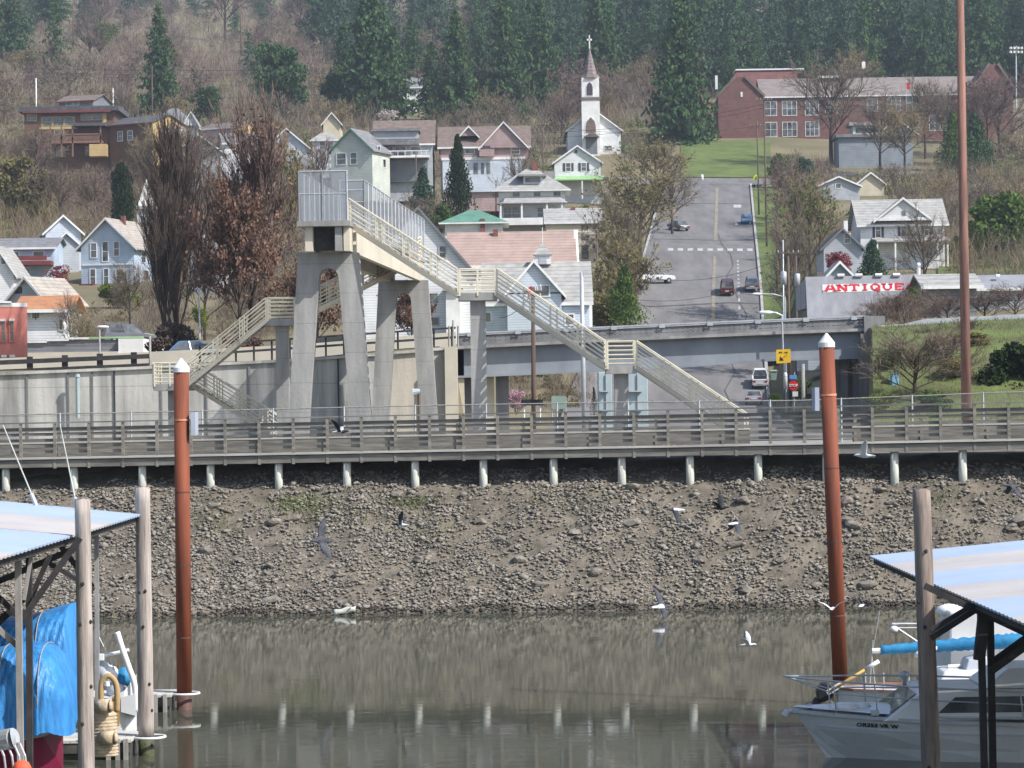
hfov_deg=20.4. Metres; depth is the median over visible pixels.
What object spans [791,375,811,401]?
shrub
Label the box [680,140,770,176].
lawn
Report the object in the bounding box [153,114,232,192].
bare tree
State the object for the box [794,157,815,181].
shrub
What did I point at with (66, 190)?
bare tree
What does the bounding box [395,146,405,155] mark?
window
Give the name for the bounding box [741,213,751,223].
car
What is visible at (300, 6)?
bare tree
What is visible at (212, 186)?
bare tree
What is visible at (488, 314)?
window
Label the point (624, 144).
undergrowth
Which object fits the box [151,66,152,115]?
utility pole
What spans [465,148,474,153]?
window
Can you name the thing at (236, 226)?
bare tree
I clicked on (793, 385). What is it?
stop sign
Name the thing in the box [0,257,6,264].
window
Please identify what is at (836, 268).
house
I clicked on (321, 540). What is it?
bird
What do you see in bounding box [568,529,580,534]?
boulder
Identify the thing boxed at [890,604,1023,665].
fishing boat
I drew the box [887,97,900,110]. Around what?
window
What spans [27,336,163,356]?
warehouse
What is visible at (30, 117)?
window
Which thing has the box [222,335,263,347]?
thicket
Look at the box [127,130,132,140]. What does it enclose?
window
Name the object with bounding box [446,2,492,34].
bare tree
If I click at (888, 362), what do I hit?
shrub
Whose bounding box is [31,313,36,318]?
window
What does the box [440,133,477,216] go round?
pointed conifer
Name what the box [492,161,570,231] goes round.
house
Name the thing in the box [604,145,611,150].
window
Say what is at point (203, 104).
evergreen tree
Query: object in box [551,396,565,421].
information board
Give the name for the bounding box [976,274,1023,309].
shed
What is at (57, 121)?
window
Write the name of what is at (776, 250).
utility pole
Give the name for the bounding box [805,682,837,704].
outboard motor
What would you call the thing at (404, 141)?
house
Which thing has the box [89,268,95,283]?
window
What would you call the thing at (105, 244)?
window
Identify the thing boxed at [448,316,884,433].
road bridge
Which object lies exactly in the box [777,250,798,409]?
utility pole
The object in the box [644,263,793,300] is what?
power line
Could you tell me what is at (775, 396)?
shrub
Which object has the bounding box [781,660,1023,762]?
motor cruiser
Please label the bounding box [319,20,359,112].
conifer
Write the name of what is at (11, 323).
window
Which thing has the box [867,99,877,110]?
window
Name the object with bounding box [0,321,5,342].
window
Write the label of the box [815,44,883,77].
bare tree
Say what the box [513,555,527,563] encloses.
boulder
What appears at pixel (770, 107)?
window
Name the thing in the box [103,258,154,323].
bare tree
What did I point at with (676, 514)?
bird
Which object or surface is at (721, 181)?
cross street
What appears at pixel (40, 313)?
house
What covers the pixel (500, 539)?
boulder
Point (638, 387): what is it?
equipment cabinet
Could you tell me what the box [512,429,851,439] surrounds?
underpass ground
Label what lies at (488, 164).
window
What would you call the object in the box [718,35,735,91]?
conifer
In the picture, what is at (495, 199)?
utility pole
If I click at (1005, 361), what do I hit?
shrub
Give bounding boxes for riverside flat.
[0,438,1023,478]
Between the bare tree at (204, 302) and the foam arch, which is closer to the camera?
the foam arch
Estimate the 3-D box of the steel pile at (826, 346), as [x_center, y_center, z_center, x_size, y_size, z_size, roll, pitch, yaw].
[6.771,4.280,60.096,0.704,10.706,0.600,-1,0,0]
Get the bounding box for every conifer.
[0,0,41,69]
[28,0,77,23]
[134,2,186,114]
[296,0,334,42]
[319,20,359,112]
[327,0,412,124]
[384,26,422,114]
[398,12,426,76]
[411,41,447,117]
[427,9,489,126]
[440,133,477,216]
[467,33,494,111]
[476,0,541,123]
[511,0,567,115]
[512,10,533,98]
[549,24,578,92]
[567,0,636,104]
[606,265,655,325]
[609,2,644,88]
[633,0,721,145]
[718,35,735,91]
[906,286,925,305]
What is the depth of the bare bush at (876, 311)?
158.02 m
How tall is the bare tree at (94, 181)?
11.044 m
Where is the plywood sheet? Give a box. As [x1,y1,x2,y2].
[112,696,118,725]
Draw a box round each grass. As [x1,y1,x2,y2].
[871,316,1023,426]
[872,319,1023,421]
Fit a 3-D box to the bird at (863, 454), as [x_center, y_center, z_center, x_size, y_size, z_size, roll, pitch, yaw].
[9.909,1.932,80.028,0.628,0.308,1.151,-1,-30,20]
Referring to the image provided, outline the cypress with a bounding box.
[110,162,137,220]
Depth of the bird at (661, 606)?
83.98 m
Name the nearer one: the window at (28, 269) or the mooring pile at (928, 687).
the mooring pile at (928, 687)
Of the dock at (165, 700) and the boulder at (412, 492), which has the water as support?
the dock at (165, 700)
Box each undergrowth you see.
[0,28,1023,295]
[4,113,1007,295]
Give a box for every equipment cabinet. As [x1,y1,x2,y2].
[597,372,611,427]
[628,372,647,430]
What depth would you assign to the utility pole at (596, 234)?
330.00 m
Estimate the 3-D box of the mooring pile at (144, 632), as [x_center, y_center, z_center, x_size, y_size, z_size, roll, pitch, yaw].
[-6.808,5.651,52.963,0.310,7.496,0.320,-1,0,0]
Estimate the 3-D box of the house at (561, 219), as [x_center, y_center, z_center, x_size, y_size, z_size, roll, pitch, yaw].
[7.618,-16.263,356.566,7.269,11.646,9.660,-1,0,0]
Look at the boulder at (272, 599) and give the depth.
87.91 m
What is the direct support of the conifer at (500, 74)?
on the terrain at (816, 148)
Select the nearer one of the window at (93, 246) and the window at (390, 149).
the window at (93, 246)
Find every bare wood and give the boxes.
[0,0,1023,316]
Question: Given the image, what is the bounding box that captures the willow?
[0,156,53,225]
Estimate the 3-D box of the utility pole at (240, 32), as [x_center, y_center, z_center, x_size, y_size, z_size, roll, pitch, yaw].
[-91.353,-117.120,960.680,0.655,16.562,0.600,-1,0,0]
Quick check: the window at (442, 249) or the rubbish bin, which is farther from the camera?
the rubbish bin
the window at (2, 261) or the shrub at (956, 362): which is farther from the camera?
the window at (2, 261)
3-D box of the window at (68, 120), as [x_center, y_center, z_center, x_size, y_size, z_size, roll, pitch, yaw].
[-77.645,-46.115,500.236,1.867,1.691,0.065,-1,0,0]
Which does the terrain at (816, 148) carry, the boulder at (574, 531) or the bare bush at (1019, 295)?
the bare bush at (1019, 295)
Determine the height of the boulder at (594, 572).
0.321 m
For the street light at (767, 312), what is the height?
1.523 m
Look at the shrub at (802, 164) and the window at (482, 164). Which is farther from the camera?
the shrub at (802, 164)
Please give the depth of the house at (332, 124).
545.29 m
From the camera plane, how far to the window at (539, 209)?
416.12 m
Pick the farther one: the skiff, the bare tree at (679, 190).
the bare tree at (679, 190)
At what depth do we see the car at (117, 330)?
239.13 m
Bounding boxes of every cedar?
[933,110,957,170]
[951,112,999,176]
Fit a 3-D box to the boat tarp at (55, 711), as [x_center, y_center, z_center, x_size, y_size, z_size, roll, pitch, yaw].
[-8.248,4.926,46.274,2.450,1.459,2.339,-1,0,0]
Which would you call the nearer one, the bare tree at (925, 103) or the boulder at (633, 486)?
the boulder at (633, 486)
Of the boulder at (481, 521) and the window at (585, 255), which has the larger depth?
the window at (585, 255)
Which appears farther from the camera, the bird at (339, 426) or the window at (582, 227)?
the window at (582, 227)
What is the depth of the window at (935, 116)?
600.29 m
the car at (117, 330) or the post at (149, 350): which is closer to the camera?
the post at (149, 350)
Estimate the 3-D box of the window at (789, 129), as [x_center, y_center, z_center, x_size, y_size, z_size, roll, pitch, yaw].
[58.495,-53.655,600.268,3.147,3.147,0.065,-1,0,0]
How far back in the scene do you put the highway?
153.24 m
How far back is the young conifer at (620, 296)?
261.59 m
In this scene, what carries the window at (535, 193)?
in the house at (526, 197)
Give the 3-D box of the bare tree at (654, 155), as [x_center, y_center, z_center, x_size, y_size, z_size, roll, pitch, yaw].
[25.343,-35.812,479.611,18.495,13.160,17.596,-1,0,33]
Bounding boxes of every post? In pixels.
[149,336,150,365]
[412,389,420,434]
[801,364,804,428]
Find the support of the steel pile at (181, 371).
in the water
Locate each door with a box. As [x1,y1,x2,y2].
[586,137,596,153]
[892,375,897,384]
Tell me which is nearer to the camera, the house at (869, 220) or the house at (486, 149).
the house at (869, 220)
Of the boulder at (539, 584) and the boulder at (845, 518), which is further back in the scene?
the boulder at (845, 518)
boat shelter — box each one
[0,501,139,767]
[869,540,1023,767]
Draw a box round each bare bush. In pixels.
[841,297,910,322]
[872,289,930,323]
[903,323,941,335]
[909,290,980,317]
[952,316,993,329]
[953,284,1020,315]
[973,281,1023,314]
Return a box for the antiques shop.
[796,262,920,370]
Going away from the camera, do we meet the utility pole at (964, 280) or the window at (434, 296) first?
the utility pole at (964, 280)
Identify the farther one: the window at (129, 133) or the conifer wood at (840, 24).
the conifer wood at (840, 24)
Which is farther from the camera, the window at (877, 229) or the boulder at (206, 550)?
the window at (877, 229)
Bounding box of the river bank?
[0,449,1023,618]
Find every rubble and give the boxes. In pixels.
[0,462,1023,612]
[0,598,958,618]
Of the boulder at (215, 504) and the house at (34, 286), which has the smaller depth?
the boulder at (215, 504)
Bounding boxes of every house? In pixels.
[0,237,66,277]
[0,246,29,300]
[4,276,88,322]
[17,295,87,340]
[18,105,128,179]
[37,215,84,272]
[56,94,113,105]
[74,216,153,285]
[107,114,187,179]
[134,179,156,224]
[163,108,201,136]
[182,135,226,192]
[191,235,234,293]
[202,121,254,142]
[217,133,257,176]
[275,128,312,186]
[310,133,338,170]
[321,112,344,138]
[327,128,392,195]
[362,206,479,343]
[372,120,436,204]
[400,71,426,111]
[437,121,530,214]
[439,210,508,238]
[447,229,578,289]
[481,227,592,331]
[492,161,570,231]
[543,207,602,285]
[551,145,605,204]
[812,221,865,276]
[814,176,862,199]
[821,261,854,276]
[832,122,918,167]
[848,197,949,269]
[856,172,886,195]
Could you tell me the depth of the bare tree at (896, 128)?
519.51 m
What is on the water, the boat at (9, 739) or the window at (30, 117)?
the boat at (9, 739)
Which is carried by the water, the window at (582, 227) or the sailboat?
the sailboat
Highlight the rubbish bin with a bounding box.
[769,370,776,380]
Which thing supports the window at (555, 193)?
in the house at (526, 197)
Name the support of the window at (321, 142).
in the house at (320, 138)
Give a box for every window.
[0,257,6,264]
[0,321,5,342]
[9,319,14,341]
[25,267,30,275]
[27,114,36,120]
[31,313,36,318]
[33,251,43,255]
[42,117,52,126]
[53,117,63,125]
[54,130,63,135]
[56,146,64,156]
[58,318,63,330]
[64,116,74,125]
[81,114,91,119]
[85,146,88,154]
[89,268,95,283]
[90,242,96,257]
[92,113,101,119]
[101,241,108,261]
[103,268,108,283]
[113,241,119,256]
[117,131,122,141]
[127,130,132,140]
[141,251,145,262]
[319,141,324,149]
[336,153,345,164]
[350,152,356,164]
[386,147,392,155]
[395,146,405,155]
[410,146,420,154]
[429,293,437,302]
[431,316,439,325]
[438,245,446,258]
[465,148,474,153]
[474,163,477,173]
[481,163,483,173]
[486,312,491,322]
[487,163,489,173]
[503,206,520,217]
[511,148,519,153]
[512,192,519,196]
[525,178,539,181]
[533,191,540,196]
[537,207,557,217]
[540,284,549,296]
[553,191,560,196]
[564,313,574,325]
[565,163,570,171]
[581,162,586,171]
[581,225,587,239]
[582,245,588,258]
[584,116,596,132]
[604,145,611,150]
[765,101,776,115]
[765,122,776,136]
[782,101,796,115]
[782,122,796,136]
[805,100,818,115]
[805,121,818,136]
[835,183,840,188]
[844,233,850,243]
[856,128,877,132]
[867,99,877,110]
[875,227,880,237]
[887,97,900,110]
[900,226,906,236]
[906,96,917,109]
[929,116,947,130]
[939,696,1023,712]
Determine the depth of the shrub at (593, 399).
184.96 m
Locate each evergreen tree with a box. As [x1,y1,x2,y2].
[80,23,119,52]
[187,86,222,121]
[253,40,311,117]
[316,70,358,108]
[405,165,443,233]
[945,190,1023,262]
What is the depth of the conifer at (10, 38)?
858.64 m
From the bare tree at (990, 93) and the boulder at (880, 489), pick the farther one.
the bare tree at (990, 93)
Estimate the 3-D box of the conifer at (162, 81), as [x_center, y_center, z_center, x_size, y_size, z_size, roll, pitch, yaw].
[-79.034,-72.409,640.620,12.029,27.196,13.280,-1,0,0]
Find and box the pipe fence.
[0,391,1023,455]
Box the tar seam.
[639,203,758,400]
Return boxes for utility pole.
[72,4,73,50]
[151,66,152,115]
[198,290,200,340]
[240,12,241,55]
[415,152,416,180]
[495,180,496,216]
[524,287,541,432]
[540,121,547,172]
[590,230,603,291]
[750,120,763,214]
[756,95,771,246]
[767,218,784,293]
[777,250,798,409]
[782,240,784,405]
[794,256,799,381]
[956,0,971,425]
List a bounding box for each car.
[101,323,155,339]
[169,340,211,350]
[640,270,675,282]
[667,220,689,230]
[720,278,733,294]
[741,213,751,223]
[745,276,758,290]
[745,391,762,404]
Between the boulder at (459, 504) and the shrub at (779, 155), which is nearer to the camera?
the boulder at (459, 504)
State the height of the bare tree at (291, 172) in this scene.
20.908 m
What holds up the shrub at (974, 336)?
on the embankment grass at (943, 386)
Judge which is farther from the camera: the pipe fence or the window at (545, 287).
the window at (545, 287)
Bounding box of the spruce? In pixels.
[856,239,890,275]
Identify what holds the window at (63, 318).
in the house at (40, 313)
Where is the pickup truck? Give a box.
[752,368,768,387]
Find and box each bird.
[310,517,333,559]
[331,416,348,433]
[392,511,407,526]
[652,587,670,617]
[666,508,684,523]
[711,493,729,509]
[724,522,742,533]
[741,631,756,646]
[818,601,841,610]
[850,594,875,607]
[854,440,874,457]
[1002,484,1023,498]
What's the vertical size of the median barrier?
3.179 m
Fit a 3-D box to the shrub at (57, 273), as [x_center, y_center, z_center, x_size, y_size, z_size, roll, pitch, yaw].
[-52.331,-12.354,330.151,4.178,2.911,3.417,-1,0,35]
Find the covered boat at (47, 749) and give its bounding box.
[0,732,62,767]
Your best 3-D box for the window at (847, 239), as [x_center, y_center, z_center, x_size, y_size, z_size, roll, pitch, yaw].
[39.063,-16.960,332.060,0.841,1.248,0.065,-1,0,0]
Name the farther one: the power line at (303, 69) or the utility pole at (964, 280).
the power line at (303, 69)
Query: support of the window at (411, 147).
in the house at (404, 141)
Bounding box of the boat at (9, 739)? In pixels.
[0,728,31,767]
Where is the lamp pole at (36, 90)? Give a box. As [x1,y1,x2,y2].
[35,78,36,106]
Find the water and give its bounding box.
[63,606,1023,767]
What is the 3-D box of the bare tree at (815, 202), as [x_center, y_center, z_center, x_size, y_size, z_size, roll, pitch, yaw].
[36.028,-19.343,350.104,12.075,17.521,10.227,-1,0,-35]
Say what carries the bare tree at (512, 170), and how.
on the terrain at (816, 148)
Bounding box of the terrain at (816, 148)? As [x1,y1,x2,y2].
[0,0,1023,444]
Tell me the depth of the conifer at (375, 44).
648.46 m
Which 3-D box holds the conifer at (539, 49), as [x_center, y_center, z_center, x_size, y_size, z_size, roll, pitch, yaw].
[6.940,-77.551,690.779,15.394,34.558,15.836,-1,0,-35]
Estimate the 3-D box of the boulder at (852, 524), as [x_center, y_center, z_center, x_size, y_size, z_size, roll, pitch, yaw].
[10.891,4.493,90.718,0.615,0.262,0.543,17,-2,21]
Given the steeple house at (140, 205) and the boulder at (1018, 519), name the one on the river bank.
the boulder at (1018, 519)
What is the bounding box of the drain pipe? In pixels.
[75,374,79,417]
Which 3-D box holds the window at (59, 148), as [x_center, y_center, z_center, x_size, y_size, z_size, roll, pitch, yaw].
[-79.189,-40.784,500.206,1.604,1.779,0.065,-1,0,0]
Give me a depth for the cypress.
384.53 m
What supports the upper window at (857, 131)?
in the house at (849, 150)
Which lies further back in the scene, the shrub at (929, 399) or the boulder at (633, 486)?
the shrub at (929, 399)
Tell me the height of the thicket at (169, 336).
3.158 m
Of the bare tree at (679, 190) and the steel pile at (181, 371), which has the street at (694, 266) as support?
the bare tree at (679, 190)
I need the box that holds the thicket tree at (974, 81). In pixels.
[965,76,994,112]
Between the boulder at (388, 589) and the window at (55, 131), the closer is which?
the boulder at (388, 589)
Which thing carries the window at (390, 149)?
in the house at (404, 141)
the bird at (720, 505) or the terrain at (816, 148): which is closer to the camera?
the bird at (720, 505)
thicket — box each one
[144,321,198,351]
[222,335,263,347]
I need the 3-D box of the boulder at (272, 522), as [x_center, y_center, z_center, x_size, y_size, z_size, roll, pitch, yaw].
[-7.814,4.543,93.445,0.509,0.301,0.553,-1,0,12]
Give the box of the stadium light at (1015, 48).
[1009,46,1022,107]
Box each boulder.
[199,547,212,554]
[208,502,220,507]
[234,557,244,561]
[262,595,280,602]
[265,518,280,525]
[286,515,301,520]
[292,554,306,559]
[334,571,346,576]
[383,586,393,592]
[390,490,403,497]
[407,490,415,494]
[413,555,423,562]
[453,501,465,506]
[464,586,475,592]
[474,518,486,524]
[494,536,505,542]
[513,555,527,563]
[533,581,547,587]
[565,492,575,496]
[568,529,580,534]
[588,568,602,576]
[622,483,640,490]
[622,518,640,526]
[655,587,664,591]
[694,556,706,562]
[727,541,742,547]
[734,496,748,502]
[737,585,753,593]
[773,557,785,561]
[809,582,821,587]
[840,496,852,505]
[841,516,854,522]
[845,520,863,528]
[857,580,877,589]
[873,487,887,491]
[884,499,894,504]
[1005,523,1019,531]
[1010,514,1023,525]
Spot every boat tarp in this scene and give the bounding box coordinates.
[0,602,76,675]
[0,641,77,738]
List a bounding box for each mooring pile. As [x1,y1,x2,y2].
[75,498,94,767]
[135,486,154,755]
[913,488,939,767]
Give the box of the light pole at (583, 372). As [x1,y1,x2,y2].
[580,270,587,431]
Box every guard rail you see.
[0,352,148,370]
[195,326,455,362]
[880,314,1023,325]
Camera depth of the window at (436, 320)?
238.02 m
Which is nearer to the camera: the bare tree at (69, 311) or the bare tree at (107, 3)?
the bare tree at (69, 311)
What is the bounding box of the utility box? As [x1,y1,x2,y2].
[889,372,898,384]
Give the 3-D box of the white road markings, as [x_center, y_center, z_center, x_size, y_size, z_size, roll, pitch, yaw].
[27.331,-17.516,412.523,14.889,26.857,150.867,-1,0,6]
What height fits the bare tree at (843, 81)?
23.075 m
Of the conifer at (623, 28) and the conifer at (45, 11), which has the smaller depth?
the conifer at (623, 28)
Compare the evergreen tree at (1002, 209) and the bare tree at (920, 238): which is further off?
the evergreen tree at (1002, 209)
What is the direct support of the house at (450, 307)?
on the terrain at (816, 148)
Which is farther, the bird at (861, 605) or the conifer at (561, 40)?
the conifer at (561, 40)
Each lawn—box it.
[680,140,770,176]
[938,263,1023,274]
[997,159,1023,174]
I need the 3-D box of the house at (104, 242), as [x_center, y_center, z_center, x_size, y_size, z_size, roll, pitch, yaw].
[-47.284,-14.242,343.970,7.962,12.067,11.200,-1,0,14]
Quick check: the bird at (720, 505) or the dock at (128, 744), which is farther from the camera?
the bird at (720, 505)
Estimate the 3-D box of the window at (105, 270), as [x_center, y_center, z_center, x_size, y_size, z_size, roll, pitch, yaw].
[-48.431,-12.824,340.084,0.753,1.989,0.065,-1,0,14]
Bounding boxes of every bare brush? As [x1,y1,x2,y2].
[0,0,1023,411]
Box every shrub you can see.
[41,264,72,284]
[97,283,141,308]
[191,306,209,333]
[427,202,452,232]
[509,389,525,414]
[578,230,594,237]
[589,387,597,414]
[592,292,637,326]
[766,152,795,183]
[767,393,782,403]
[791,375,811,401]
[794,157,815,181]
[825,251,852,270]
[859,392,895,409]
[870,349,900,368]
[913,390,953,408]
[937,357,975,377]
[956,332,990,344]
[975,341,1023,388]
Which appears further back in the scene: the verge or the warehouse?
the verge
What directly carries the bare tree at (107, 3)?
on the terrain at (816, 148)
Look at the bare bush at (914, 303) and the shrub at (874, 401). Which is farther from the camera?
the bare bush at (914, 303)
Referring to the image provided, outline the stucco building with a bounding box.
[0,301,27,357]
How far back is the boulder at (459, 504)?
93.47 m
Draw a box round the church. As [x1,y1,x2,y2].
[564,35,622,155]
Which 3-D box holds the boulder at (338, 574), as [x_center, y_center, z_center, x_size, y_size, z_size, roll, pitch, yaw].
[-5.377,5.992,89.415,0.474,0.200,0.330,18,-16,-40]
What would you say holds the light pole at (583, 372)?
on the underpass ground at (796, 434)
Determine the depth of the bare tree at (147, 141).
469.77 m
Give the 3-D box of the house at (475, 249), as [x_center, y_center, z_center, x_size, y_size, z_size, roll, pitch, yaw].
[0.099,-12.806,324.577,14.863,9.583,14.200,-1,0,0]
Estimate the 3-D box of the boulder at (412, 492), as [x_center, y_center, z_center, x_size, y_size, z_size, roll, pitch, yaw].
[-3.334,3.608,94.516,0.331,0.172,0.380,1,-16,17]
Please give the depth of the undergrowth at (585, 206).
473.52 m
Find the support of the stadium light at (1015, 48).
on the terrain at (816, 148)
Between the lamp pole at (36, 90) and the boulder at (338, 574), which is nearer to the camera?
the boulder at (338, 574)
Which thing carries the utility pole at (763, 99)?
on the terrain at (816, 148)
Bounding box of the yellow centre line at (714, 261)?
[711,188,717,321]
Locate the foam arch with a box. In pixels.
[99,673,119,711]
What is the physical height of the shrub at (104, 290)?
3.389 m
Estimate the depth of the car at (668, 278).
375.35 m
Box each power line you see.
[0,51,659,70]
[0,53,694,74]
[178,82,534,98]
[436,104,761,132]
[437,108,761,138]
[551,125,754,133]
[642,256,786,280]
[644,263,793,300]
[766,100,1019,111]
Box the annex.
[909,274,983,316]
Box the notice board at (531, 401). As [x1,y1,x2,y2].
[521,400,542,417]
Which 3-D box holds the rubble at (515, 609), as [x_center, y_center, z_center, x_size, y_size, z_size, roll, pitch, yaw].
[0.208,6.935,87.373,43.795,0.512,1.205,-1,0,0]
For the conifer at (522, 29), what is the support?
on the terrain at (816, 148)
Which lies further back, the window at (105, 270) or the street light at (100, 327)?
the window at (105, 270)
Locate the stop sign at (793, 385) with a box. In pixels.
[789,372,797,417]
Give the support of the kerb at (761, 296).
on the street at (694, 266)
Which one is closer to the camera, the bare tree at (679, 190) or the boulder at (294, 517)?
the boulder at (294, 517)
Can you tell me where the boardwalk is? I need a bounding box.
[0,402,1023,491]
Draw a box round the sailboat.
[832,611,1022,702]
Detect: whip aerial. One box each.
[3,425,37,505]
[60,425,76,505]
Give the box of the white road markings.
[667,205,752,316]
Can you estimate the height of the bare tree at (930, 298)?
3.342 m
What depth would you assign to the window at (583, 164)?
482.23 m
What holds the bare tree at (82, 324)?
on the terrain at (816, 148)
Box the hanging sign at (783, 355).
[776,322,790,363]
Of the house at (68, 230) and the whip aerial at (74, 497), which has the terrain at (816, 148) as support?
the house at (68, 230)
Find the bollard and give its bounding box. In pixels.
[783,372,787,388]
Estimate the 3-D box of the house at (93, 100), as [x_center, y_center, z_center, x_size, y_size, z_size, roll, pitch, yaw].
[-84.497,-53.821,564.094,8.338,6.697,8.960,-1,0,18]
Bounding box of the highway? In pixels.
[151,346,439,365]
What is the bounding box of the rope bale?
[94,699,118,756]
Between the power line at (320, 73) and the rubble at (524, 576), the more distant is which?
the power line at (320, 73)
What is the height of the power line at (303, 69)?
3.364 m
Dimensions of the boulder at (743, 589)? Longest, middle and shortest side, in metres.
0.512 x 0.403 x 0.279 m
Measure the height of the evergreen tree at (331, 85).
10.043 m
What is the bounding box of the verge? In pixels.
[752,187,799,318]
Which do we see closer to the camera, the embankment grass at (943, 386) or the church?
the embankment grass at (943, 386)
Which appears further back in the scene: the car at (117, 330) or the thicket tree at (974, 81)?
the thicket tree at (974, 81)
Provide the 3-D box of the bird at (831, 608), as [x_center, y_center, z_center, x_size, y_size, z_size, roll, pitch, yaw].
[6.481,4.510,57.915,0.436,0.195,0.360,-1,0,-19]
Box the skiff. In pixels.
[94,631,137,730]
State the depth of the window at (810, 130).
600.29 m
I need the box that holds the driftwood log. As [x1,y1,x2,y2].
[334,606,355,615]
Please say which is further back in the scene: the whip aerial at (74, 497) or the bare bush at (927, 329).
the bare bush at (927, 329)
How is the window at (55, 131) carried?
in the house at (86, 129)
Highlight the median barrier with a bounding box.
[0,332,455,369]
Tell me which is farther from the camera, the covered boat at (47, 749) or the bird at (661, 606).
the bird at (661, 606)
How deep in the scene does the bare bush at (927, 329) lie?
145.34 m
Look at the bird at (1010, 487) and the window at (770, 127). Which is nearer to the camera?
the bird at (1010, 487)
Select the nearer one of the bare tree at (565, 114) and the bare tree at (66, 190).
the bare tree at (66, 190)
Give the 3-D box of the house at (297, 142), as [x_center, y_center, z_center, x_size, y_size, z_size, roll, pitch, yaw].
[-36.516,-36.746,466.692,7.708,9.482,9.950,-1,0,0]
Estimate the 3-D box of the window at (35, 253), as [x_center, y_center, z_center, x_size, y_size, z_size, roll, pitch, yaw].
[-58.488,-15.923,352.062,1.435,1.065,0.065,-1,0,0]
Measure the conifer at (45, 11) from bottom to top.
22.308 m
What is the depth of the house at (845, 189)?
470.18 m
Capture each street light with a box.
[96,325,108,353]
[752,293,786,411]
[758,311,782,318]
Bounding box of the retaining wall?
[0,346,458,439]
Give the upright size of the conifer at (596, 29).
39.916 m
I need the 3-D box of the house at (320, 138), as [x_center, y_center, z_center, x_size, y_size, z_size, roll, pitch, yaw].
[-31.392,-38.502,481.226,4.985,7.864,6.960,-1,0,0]
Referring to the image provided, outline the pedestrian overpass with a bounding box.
[152,170,748,439]
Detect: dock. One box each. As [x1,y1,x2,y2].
[63,731,166,759]
[94,689,199,712]
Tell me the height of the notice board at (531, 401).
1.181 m
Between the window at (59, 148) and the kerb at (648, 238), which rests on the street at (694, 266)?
the kerb at (648, 238)
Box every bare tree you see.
[2,120,72,172]
[25,163,86,216]
[46,3,113,54]
[50,288,84,339]
[54,162,121,217]
[66,300,96,339]
[73,0,122,21]
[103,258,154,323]
[112,116,170,188]
[129,91,238,327]
[130,164,200,348]
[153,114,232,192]
[168,231,247,339]
[175,172,296,334]
[189,160,237,224]
[193,78,308,331]
[200,0,267,41]
[240,128,301,181]
[271,126,319,254]
[271,248,342,342]
[274,0,332,39]
[288,136,332,170]
[376,279,436,335]
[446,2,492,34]
[487,144,538,198]
[535,85,580,141]
[573,81,628,120]
[576,184,650,269]
[578,161,699,261]
[591,222,676,324]
[599,131,696,209]
[615,50,657,103]
[648,163,702,233]
[759,201,820,362]
[761,156,849,276]
[774,44,894,163]
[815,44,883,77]
[836,320,989,401]
[850,84,924,173]
[857,291,951,323]
[869,99,949,176]
[882,200,954,274]
[887,73,957,158]
[902,325,996,367]
[906,74,971,147]
[906,284,956,318]
[942,67,1023,154]
[945,66,1023,142]
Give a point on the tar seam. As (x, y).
(741, 303)
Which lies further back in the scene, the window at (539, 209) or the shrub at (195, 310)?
the window at (539, 209)
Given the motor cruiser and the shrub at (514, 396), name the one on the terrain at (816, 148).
the shrub at (514, 396)
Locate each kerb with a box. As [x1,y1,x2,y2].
[633,187,661,294]
[750,183,795,428]
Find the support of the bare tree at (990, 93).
on the terrain at (816, 148)
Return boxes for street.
[541,171,994,184]
[545,178,791,431]
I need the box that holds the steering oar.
[827,660,879,693]
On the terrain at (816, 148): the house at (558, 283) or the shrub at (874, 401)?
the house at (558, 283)
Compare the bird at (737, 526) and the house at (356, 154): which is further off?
the house at (356, 154)
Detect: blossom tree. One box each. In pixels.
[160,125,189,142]
[376,109,399,120]
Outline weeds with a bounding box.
[174,484,981,549]
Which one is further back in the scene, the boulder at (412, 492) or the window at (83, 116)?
the window at (83, 116)
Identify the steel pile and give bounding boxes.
[173,358,197,709]
[812,333,847,701]
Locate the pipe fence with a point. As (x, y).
(556, 403)
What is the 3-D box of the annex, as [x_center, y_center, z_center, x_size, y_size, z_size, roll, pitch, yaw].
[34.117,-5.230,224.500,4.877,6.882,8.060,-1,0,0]
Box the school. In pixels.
[710,62,1015,140]
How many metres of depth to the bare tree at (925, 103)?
559.44 m

